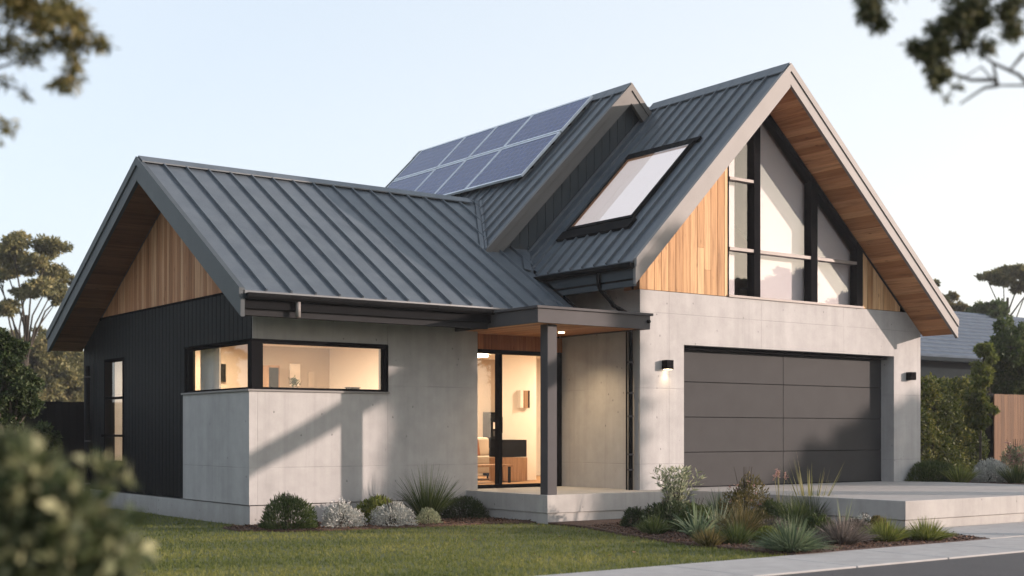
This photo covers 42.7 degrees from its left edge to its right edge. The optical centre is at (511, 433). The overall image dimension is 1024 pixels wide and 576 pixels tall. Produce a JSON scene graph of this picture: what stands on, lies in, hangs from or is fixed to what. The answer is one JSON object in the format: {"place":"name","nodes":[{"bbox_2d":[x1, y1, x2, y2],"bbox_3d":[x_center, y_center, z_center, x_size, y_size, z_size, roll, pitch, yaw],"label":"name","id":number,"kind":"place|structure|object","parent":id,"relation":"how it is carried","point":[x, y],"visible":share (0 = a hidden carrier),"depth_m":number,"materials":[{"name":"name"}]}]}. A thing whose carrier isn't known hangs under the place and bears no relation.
{"place":"outdoors","nodes":[
{"label":"outdoors","id":0,"kind":"place"},
{"bbox_2d":[0,0,119,146],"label":"overhanging tree","id":1,"kind":"object","parent":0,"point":[46,18],"visible":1,"depth_m":4.98,"materials":[{"name":"green plant"}]},
{"bbox_2d":[263,365,279,386],"bbox_3d":[-4.473,-0.167,24.207,0.249,2.173,0.300,0,0,-36],"label":"doorway","id":2,"kind":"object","parent":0,"point":[271,375],"visible":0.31,"depth_m":24.09,"materials":[{"name":"brown wood"}]},
{"bbox_2d":[99,498,788,575],"bbox_3d":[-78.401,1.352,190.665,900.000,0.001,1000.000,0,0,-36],"label":"ground","id":3,"kind":"structure","parent":0,"point":[172,527],"depth_m":15.25,"materials":[{"name":"green plant"}]},
{"bbox_2d":[9,329,23,340],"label":"bushy tree","id":4,"kind":"object","parent":3,"relation":"on","point":[14,334],"depth_m":71.95,"materials":[{"name":"green plant"}]},
{"bbox_2d":[0,327,45,449],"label":"dark bush","id":5,"kind":"object","parent":3,"relation":"on","point":[21,386],"visible":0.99,"depth_m":17.47,"materials":[{"name":"green plant"}]},
{"bbox_2d":[0,230,74,365],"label":"umbrella tree","id":6,"kind":"object","parent":3,"relation":"on","point":[49,283],"visible":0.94,"depth_m":56.89,"materials":[{"name":"green plant"}]},
{"bbox_2d":[25,419,62,457],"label":"dark bush","id":7,"kind":"object","parent":3,"relation":"on","point":[42,430],"visible":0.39,"depth_m":19.44,"materials":[{"name":"green plant"}]},
{"bbox_2d":[19,401,83,479],"bbox_3d":[-12.276,0.363,22.487,10.917,1.954,0.170,0,0,-36],"label":"dark fence","id":8,"kind":"object","parent":3,"relation":"on","point":[66,419],"visible":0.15,"depth_m":25.15,"materials":[{"name":"wood"}]},
{"bbox_2d":[23,325,83,401],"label":"bushy tree","id":9,"kind":"object","parent":3,"relation":"on","point":[61,373],"visible":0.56,"depth_m":59.07,"materials":[{"name":"green plant"}]},
{"bbox_2d":[36,328,83,401],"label":"bushy tree","id":10,"kind":"object","parent":3,"relation":"on","point":[71,398],"visible":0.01,"depth_m":63.84,"materials":[{"name":"green plant"}]},
{"bbox_2d":[0,423,158,575],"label":"foreground bush","id":11,"kind":"object","parent":3,"relation":"on","point":[53,522],"visible":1,"depth_m":3.00,"materials":[{"name":"green plant"}]},
{"bbox_2d":[223,515,534,531],"bbox_3d":[-1.923,1.342,19.129,4.300,0.036,1.880,0,0,-36],"label":"wall mulch bed","id":12,"kind":"object","parent":3,"relation":"on","point":[358,528],"visible":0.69,"depth_m":18.62,"materials":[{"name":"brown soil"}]},
{"bbox_2d":[257,492,318,528],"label":"shrub","id":13,"kind":"object","parent":12,"relation":"on","point":[285,505],"visible":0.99,"depth_m":18.17,"materials":[{"name":"green plant"}]},
{"bbox_2d":[321,497,367,527],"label":"shrub","id":14,"kind":"object","parent":12,"relation":"on","point":[342,512],"visible":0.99,"depth_m":18.55,"materials":[{"name":"white plant"}]},
{"bbox_2d":[354,494,397,521],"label":"shrub","id":15,"kind":"object","parent":12,"relation":"on","point":[372,502],"visible":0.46,"depth_m":19.48,"materials":[{"name":"green plant"}]},
{"bbox_2d":[369,498,417,525],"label":"shrub","id":16,"kind":"object","parent":12,"relation":"on","point":[390,512],"visible":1,"depth_m":18.88,"materials":[{"name":"white plant"}]},
{"bbox_2d":[390,464,461,519],"bbox_3d":[-1.329,0.863,20.119,1.287,0.936,1.297,0,0,-36],"label":"grass tuft","id":17,"kind":"object","parent":12,"relation":"on","point":[435,503],"visible":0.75,"depth_m":20.01,"materials":[{"name":"green plant"}]},
{"bbox_2d":[413,507,442,523],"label":"shrub","id":18,"kind":"object","parent":12,"relation":"on","point":[429,511],"visible":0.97,"depth_m":19.22,"materials":[{"name":"green plant"}]},
{"bbox_2d":[440,495,489,518],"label":"shrub","id":19,"kind":"object","parent":12,"relation":"on","point":[473,505],"visible":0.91,"depth_m":20.43,"materials":[{"name":"green plant"}]},
{"bbox_2d":[46,62,958,524],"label":"house","id":20,"kind":"structure","parent":3,"relation":"on","point":[582,270],"depth_m":22.13,"materials":[{"name":"concrete"}]},
{"bbox_2d":[101,357,124,463],"bbox_3d":[-7.144,-0.405,23.592,0.170,1.890,1.060,0,0,-36],"label":"side window","id":21,"kind":"structure","parent":20,"relation":"in","point":[107,435],"depth_m":23.94,"materials":[{"name":"black metal"}]},
{"bbox_2d":[221,364,225,381],"bbox_3d":[-5.309,-1.102,23.755,0.217,0.323,0.045,0,0,-36],"label":"wall picture","id":22,"kind":"object","parent":20,"relation":"attached to","point":[223,372],"visible":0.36,"depth_m":23.77,"materials":[{"name":"black plastic"}]},
{"bbox_2d":[187,340,385,392],"bbox_3d":[-3.578,-1.002,20.624,2.270,0.715,2.410,0,0,-36],"label":"corner window","id":23,"kind":"structure","parent":20,"relation":"in","point":[255,347],"depth_m":19.56,"materials":[{"name":"black metal"}]},
{"bbox_2d":[288,376,300,387],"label":"potted plant","id":24,"kind":"object","parent":20,"relation":"on","point":[294,381],"visible":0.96,"depth_m":19.79,"materials":[{"name":"green plant"}]},
{"bbox_2d":[289,364,299,385],"bbox_3d":[-4.095,-1.103,24.656,0.211,0.417,0.035,0,0,-36],"label":"wall picture","id":25,"kind":"object","parent":20,"relation":"attached to","point":[294,369],"depth_m":24.63,"materials":[{"name":"white paint"}]},
{"bbox_2d":[308,372,313,386],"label":"wall panel","id":26,"kind":"structure","parent":20,"relation":"attached to","point":[310,379],"depth_m":24.85,"materials":[{"name":"beige fabric"}]},
{"bbox_2d":[478,437,488,477],"bbox_3d":[-0.950,0.500,26.026,1.850,0.840,0.870,0,0,-36],"label":"sofa","id":27,"kind":"object","parent":20,"relation":"on","point":[483,457],"visible":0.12,"depth_m":26.49,"materials":[{"name":"beige fabric"}]},
{"bbox_2d":[478,464,512,482],"bbox_3d":[-0.545,0.750,24.380,1.050,0.340,0.500,0,0,-36],"label":"coffee table","id":28,"kind":"object","parent":20,"relation":"on","point":[509,466],"visible":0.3,"depth_m":24.47,"materials":[{"name":"brown wood"}]},
{"bbox_2d":[489,440,526,480],"bbox_3d":[-0.073,0.515,25.231,0.572,0.790,0.470,0,0,-36],"label":"media cabinet","id":29,"kind":"object","parent":20,"relation":"on","point":[514,452],"visible":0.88,"depth_m":25.10,"materials":[{"name":"brown wood"}]},
{"bbox_2d":[478,349,561,488],"bbox_3d":[-0.018,-0.245,22.232,2.150,2.330,0.145,0,0,-36],"label":"sliding door","id":30,"kind":"structure","parent":20,"relation":"in","point":[498,353],"depth_m":22.11,"materials":[{"name":"black metal"}]},
{"bbox_2d":[517,390,529,407],"bbox_3d":[0.231,-0.673,25.698,0.236,0.342,0.100,0,0,-36],"label":"wall sconce","id":31,"kind":"object","parent":20,"relation":"attached to","point":[523,398],"depth_m":25.67,"materials":[{"name":"white paint"}]},
{"bbox_2d":[684,350,881,487],"bbox_3d":[4.894,-0.285,23.700,5.800,2.650,0.070,0,0,-36],"label":"garage door","id":32,"kind":"structure","parent":20,"relation":"in","point":[761,412],"depth_m":23.64,"materials":[{"name":"paint"}]},
{"bbox_2d":[726,114,863,308],"bbox_3d":[5.100,-4.090,23.522,3.560,3.500,0.180,0,0,-36],"label":"gable window","id":33,"kind":"structure","parent":20,"relation":"in","point":[813,195],"depth_m":23.55,"materials":[{"name":"clear glass"}]},
{"bbox_2d":[548,516,986,555],"bbox_3d":[3.074,1.340,17.793,4.100,0.040,5.680,0,0,-36],"label":"mulch bed","id":34,"kind":"object","parent":3,"relation":"on","point":[583,524],"visible":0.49,"depth_m":16.16,"materials":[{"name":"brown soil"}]},
{"bbox_2d":[619,505,651,526],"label":"shrub","id":35,"kind":"object","parent":34,"relation":"on","point":[633,514],"visible":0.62,"depth_m":18.46,"materials":[{"name":"green plant"}]},
{"bbox_2d":[633,513,675,533],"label":"grass tuft","id":36,"kind":"object","parent":34,"relation":"on","point":[651,527],"visible":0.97,"depth_m":17.23,"materials":[{"name":"green plant"}]},
{"bbox_2d":[640,498,688,531],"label":"shrub","id":37,"kind":"object","parent":34,"relation":"on","point":[665,509],"visible":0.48,"depth_m":17.83,"materials":[{"name":"green plant"}]},
{"bbox_2d":[650,464,705,508],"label":"shrub","id":38,"kind":"object","parent":34,"relation":"on","point":[672,489],"visible":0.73,"depth_m":18.28,"materials":[{"name":"green plant"}]},
{"bbox_2d":[671,507,703,532],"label":"shrub","id":39,"kind":"object","parent":34,"relation":"on","point":[683,516],"visible":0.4,"depth_m":17.48,"materials":[{"name":"green plant"}]},
{"bbox_2d":[666,493,726,537],"bbox_3d":[2.337,1.030,16.444,0.968,0.611,0.962,0,0,12],"label":"strap leaf plant","id":40,"kind":"object","parent":34,"relation":"on","point":[695,524],"visible":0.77,"depth_m":16.43,"materials":[{"name":"green plant"}]},
{"bbox_2d":[671,497,722,524],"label":"shrub","id":41,"kind":"object","parent":34,"relation":"on","point":[689,504],"visible":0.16,"depth_m":18.64,"materials":[{"name":"green plant"}]},
{"bbox_2d":[689,524,728,545],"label":"grass tuft","id":42,"kind":"object","parent":34,"relation":"on","point":[708,539],"visible":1,"depth_m":15.49,"materials":[{"name":"green plant"}]},
{"bbox_2d":[687,493,733,531],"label":"strap leaf plant","id":43,"kind":"object","parent":34,"relation":"on","point":[716,516],"visible":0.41,"depth_m":17.29,"materials":[{"name":"green plant"}]},
{"bbox_2d":[695,488,737,513],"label":"grass tuft","id":44,"kind":"object","parent":34,"relation":"on","point":[714,505],"visible":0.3,"depth_m":20.20,"materials":[{"name":"green plant"}]},
{"bbox_2d":[715,519,759,543],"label":"grass tuft","id":45,"kind":"object","parent":34,"relation":"on","point":[736,534],"visible":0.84,"depth_m":15.64,"materials":[{"name":"green plant"}]},
{"bbox_2d":[708,496,773,534],"bbox_3d":[2.942,1.057,16.837,1.006,0.542,0.993,0,0,-6],"label":"grass tuft","id":46,"kind":"object","parent":34,"relation":"on","point":[754,526],"visible":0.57,"depth_m":16.78,"materials":[{"name":"green plant"}]},
{"bbox_2d":[717,466,770,521],"bbox_3d":[3.443,0.923,19.235,0.777,0.878,0.849,0,0,-15],"label":"shrub","id":47,"kind":"object","parent":34,"relation":"on","point":[744,492],"visible":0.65,"depth_m":19.16,"materials":[{"name":"green plant"}]},
{"bbox_2d":[742,507,779,529],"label":"shrub","id":48,"kind":"object","parent":34,"relation":"on","point":[762,512],"visible":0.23,"depth_m":17.46,"materials":[{"name":"brown plant"}]},
{"bbox_2d":[750,525,782,541],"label":"shrub","id":49,"kind":"object","parent":34,"relation":"on","point":[764,528],"visible":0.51,"depth_m":15.94,"materials":[{"name":"green plant"}]},
{"bbox_2d":[757,516,789,530],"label":"shrub","id":50,"kind":"object","parent":34,"relation":"on","point":[773,521],"visible":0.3,"depth_m":17.08,"materials":[{"name":"grey plant"}]},
{"bbox_2d":[759,497,788,520],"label":"shrub","id":51,"kind":"object","parent":34,"relation":"on","point":[768,504],"visible":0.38,"depth_m":18.99,"materials":[{"name":"green plant"}]},
{"bbox_2d":[773,469,788,515],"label":"flower stalks","id":52,"kind":"object","parent":34,"relation":"on","point":[777,474],"visible":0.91,"depth_m":19.09,"materials":[{"name":"plant"}]},
{"bbox_2d":[745,515,841,552],"bbox_3d":[3.134,1.092,14.660,1.108,0.476,1.119,0,0,-36],"label":"grass tuft","id":53,"kind":"object","parent":34,"relation":"on","point":[790,541],"visible":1,"depth_m":14.57,"materials":[{"name":"green plant"}]},
{"bbox_2d":[767,491,827,526],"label":"grass tuft","id":54,"kind":"object","parent":34,"relation":"on","point":[794,510],"visible":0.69,"depth_m":18.47,"materials":[{"name":"green plant"}]},
{"bbox_2d":[783,485,833,515],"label":"grass tuft","id":55,"kind":"object","parent":34,"relation":"on","point":[811,505],"visible":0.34,"depth_m":19.10,"materials":[{"name":"green plant"}]},
{"bbox_2d":[779,460,840,506],"bbox_3d":[4.460,0.797,19.390,0.699,1.064,1.023,0,0,-45],"label":"reed clump","id":56,"kind":"object","parent":34,"relation":"on","point":[809,490],"visible":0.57,"depth_m":19.43,"materials":[{"name":"plant"}]},
{"bbox_2d":[802,512,835,535],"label":"shrub","id":57,"kind":"object","parent":34,"relation":"on","point":[814,520],"visible":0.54,"depth_m":16.75,"materials":[{"name":"green plant"}]},
{"bbox_2d":[822,497,860,521],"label":"grass tuft","id":58,"kind":"object","parent":34,"relation":"on","point":[847,515],"visible":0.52,"depth_m":17.11,"materials":[{"name":"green plant"}]},
{"bbox_2d":[805,513,883,544],"bbox_3d":[3.968,1.133,15.716,1.025,0.392,0.987,0,0,-36],"label":"grass tuft","id":59,"kind":"object","parent":34,"relation":"on","point":[845,535],"visible":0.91,"depth_m":15.59,"materials":[{"name":"grey plant"}]},
{"bbox_2d":[837,517,873,535],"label":"shrub","id":60,"kind":"object","parent":34,"relation":"on","point":[862,523],"visible":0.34,"depth_m":16.62,"materials":[{"name":"grey plant"}]},
{"bbox_2d":[854,512,874,525],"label":"shrub","id":61,"kind":"object","parent":34,"relation":"on","point":[865,516],"visible":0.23,"depth_m":17.53,"materials":[{"name":"white plant"}]},
{"bbox_2d":[864,515,887,527],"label":"shrub","id":62,"kind":"object","parent":34,"relation":"on","point":[873,519],"visible":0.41,"depth_m":17.47,"materials":[{"name":"green plant"}]},
{"bbox_2d":[859,516,919,541],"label":"grass tuft","id":63,"kind":"object","parent":34,"relation":"on","point":[888,534],"visible":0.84,"depth_m":15.99,"materials":[{"name":"green plant"}]},
{"bbox_2d":[894,515,961,540],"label":"grass tuft","id":64,"kind":"object","parent":34,"relation":"on","point":[926,531],"visible":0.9,"depth_m":16.14,"materials":[{"name":"green plant"}]},
{"bbox_2d":[851,0,1023,104],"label":"overhanging tree","id":65,"kind":"object","parent":3,"relation":"on","point":[961,20],"visible":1,"depth_m":5.38,"materials":[{"name":"green plant"}]},
{"bbox_2d":[933,278,950,304],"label":"bushy tree","id":66,"kind":"object","parent":3,"relation":"on","point":[938,282],"visible":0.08,"depth_m":66.01,"materials":[{"name":"green plant"}]},
{"bbox_2d":[946,290,969,311],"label":"bushy tree","id":67,"kind":"object","parent":3,"relation":"on","point":[959,306],"visible":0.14,"depth_m":69.56,"materials":[{"name":"green plant"}]},
{"bbox_2d":[920,311,1023,380],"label":"neighbour house","id":68,"kind":"structure","parent":3,"relation":"on","point":[950,356],"depth_m":50.09,"materials":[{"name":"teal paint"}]},
{"bbox_2d":[969,342,999,392],"bbox_3d":[11.879,-0.490,33.010,0.775,3.664,0.677,0,0,3],"label":"tree","id":69,"kind":"object","parent":3,"relation":"on","point":[986,351],"visible":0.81,"depth_m":32.89,"materials":[{"name":"green plant"}]},
{"bbox_2d":[964,297,1013,319],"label":"bushy tree","id":70,"kind":"object","parent":3,"relation":"on","point":[995,309],"visible":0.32,"depth_m":59.48,"materials":[{"name":"green plant"}]},
{"bbox_2d":[973,262,1023,316],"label":"umbrella tree","id":71,"kind":"object","parent":3,"relation":"on","point":[1005,276],"visible":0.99,"depth_m":62.99,"materials":[{"name":"green plant"}]},
{"bbox_2d":[978,316,1023,394],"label":"bushy tree","id":72,"kind":"object","parent":3,"relation":"on","point":[1007,342],"visible":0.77,"depth_m":33.44,"materials":[{"name":"green plant"}]},
{"bbox_2d":[483,412,494,475],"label":"appliance tower","id":73,"kind":"structure","parent":0,"point":[489,425],"depth_m":28.54,"materials":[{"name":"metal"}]},
{"bbox_2d":[0,0,1023,350],"label":"sky","id":74,"kind":"structure","parent":0,"point":[350,91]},
{"bbox_2d":[738,287,746,294],"bbox_3d":[4.562,-2.410,23.983,0.800,0.500,0.400,0,0,-36],"label":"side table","id":75,"kind":"object","parent":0,"point":[744,288],"visible":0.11,"depth_m":23.89,"materials":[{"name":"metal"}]},
{"bbox_2d":[540,536,1023,575],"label":"sidewalk","id":76,"kind":"structure","parent":0,"point":[794,564],"depth_m":13.60,"materials":[{"name":"concrete"}]},
{"bbox_2d":[687,481,1023,529],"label":"garage apron","id":77,"kind":"object","parent":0,"point":[950,504],"visible":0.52,"depth_m":19.17,"materials":[{"name":"concrete"}]},
{"bbox_2d":[775,552,1023,575],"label":"road","id":78,"kind":"structure","parent":0,"point":[1010,564],"depth_m":12.90,"materials":[{"name":"grey asphalt"}]},
{"bbox_2d":[917,522,1023,538],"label":"driveway","id":79,"kind":"structure","parent":0,"point":[1000,530],"depth_m":17.72,"materials":[{"name":"concrete"}]},
{"bbox_2d":[922,472,1023,484],"bbox_3d":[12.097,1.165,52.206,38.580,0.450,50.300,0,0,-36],"label":"garden bed","id":80,"kind":"object","parent":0,"point":[992,482],"depth_m":25.09,"materials":[{"name":"brown soil"}]},
{"bbox_2d":[904,459,956,481],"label":"shrub","id":81,"kind":"object","parent":80,"relation":"on","point":[927,469],"visible":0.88,"depth_m":25.15,"materials":[{"name":"green plant"}]},
{"bbox_2d":[920,372,990,472],"bbox_3d":[8.655,-0.136,29.049,4.624,2.481,1.640,0,0,-36],"label":"hedge","id":82,"kind":"object","parent":80,"relation":"on","point":[946,394],"visible":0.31,"depth_m":29.13,"materials":[{"name":"green plant"}]},
{"bbox_2d":[920,393,993,471],"bbox_3d":[9.127,-0.032,30.682,7.700,1.944,0.170,0,0,-36],"label":"dark fence","id":83,"kind":"object","parent":80,"relation":"on","point":[988,431],"visible":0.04,"depth_m":32.63,"materials":[{"name":"wood"}]},
{"bbox_2d":[939,461,985,482],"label":"grass tuft","id":84,"kind":"object","parent":80,"relation":"on","point":[963,476],"visible":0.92,"depth_m":24.85,"materials":[{"name":"green plant"}]},
{"bbox_2d":[960,374,999,461],"bbox_3d":[9.651,-0.151,27.048,1.014,2.184,0.712,0,0,-36],"label":"tree","id":85,"kind":"object","parent":80,"relation":"on","point":[977,408],"visible":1,"depth_m":26.84,"materials":[{"name":"green plant"}]},
{"bbox_2d":[971,457,1010,482],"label":"shrub","id":86,"kind":"object","parent":80,"relation":"on","point":[990,466],"visible":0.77,"depth_m":25.13,"materials":[{"name":"grey plant"}]},
{"bbox_2d":[992,394,1023,469],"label":"timber fence","id":87,"kind":"object","parent":80,"relation":"on","point":[1008,423],"visible":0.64,"depth_m":32.74,"materials":[{"name":"brown wood"}]},
{"bbox_2d":[995,460,1023,482],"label":"grass tuft","id":88,"kind":"object","parent":80,"relation":"on","point":[1016,475],"visible":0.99,"depth_m":24.73,"materials":[{"name":"green plant"}]},
{"bbox_2d":[999,439,1023,471],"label":"shrub","id":89,"kind":"object","parent":80,"relation":"on","point":[1010,457],"visible":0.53,"depth_m":27.49,"materials":[{"name":"green plant"}]}
]}

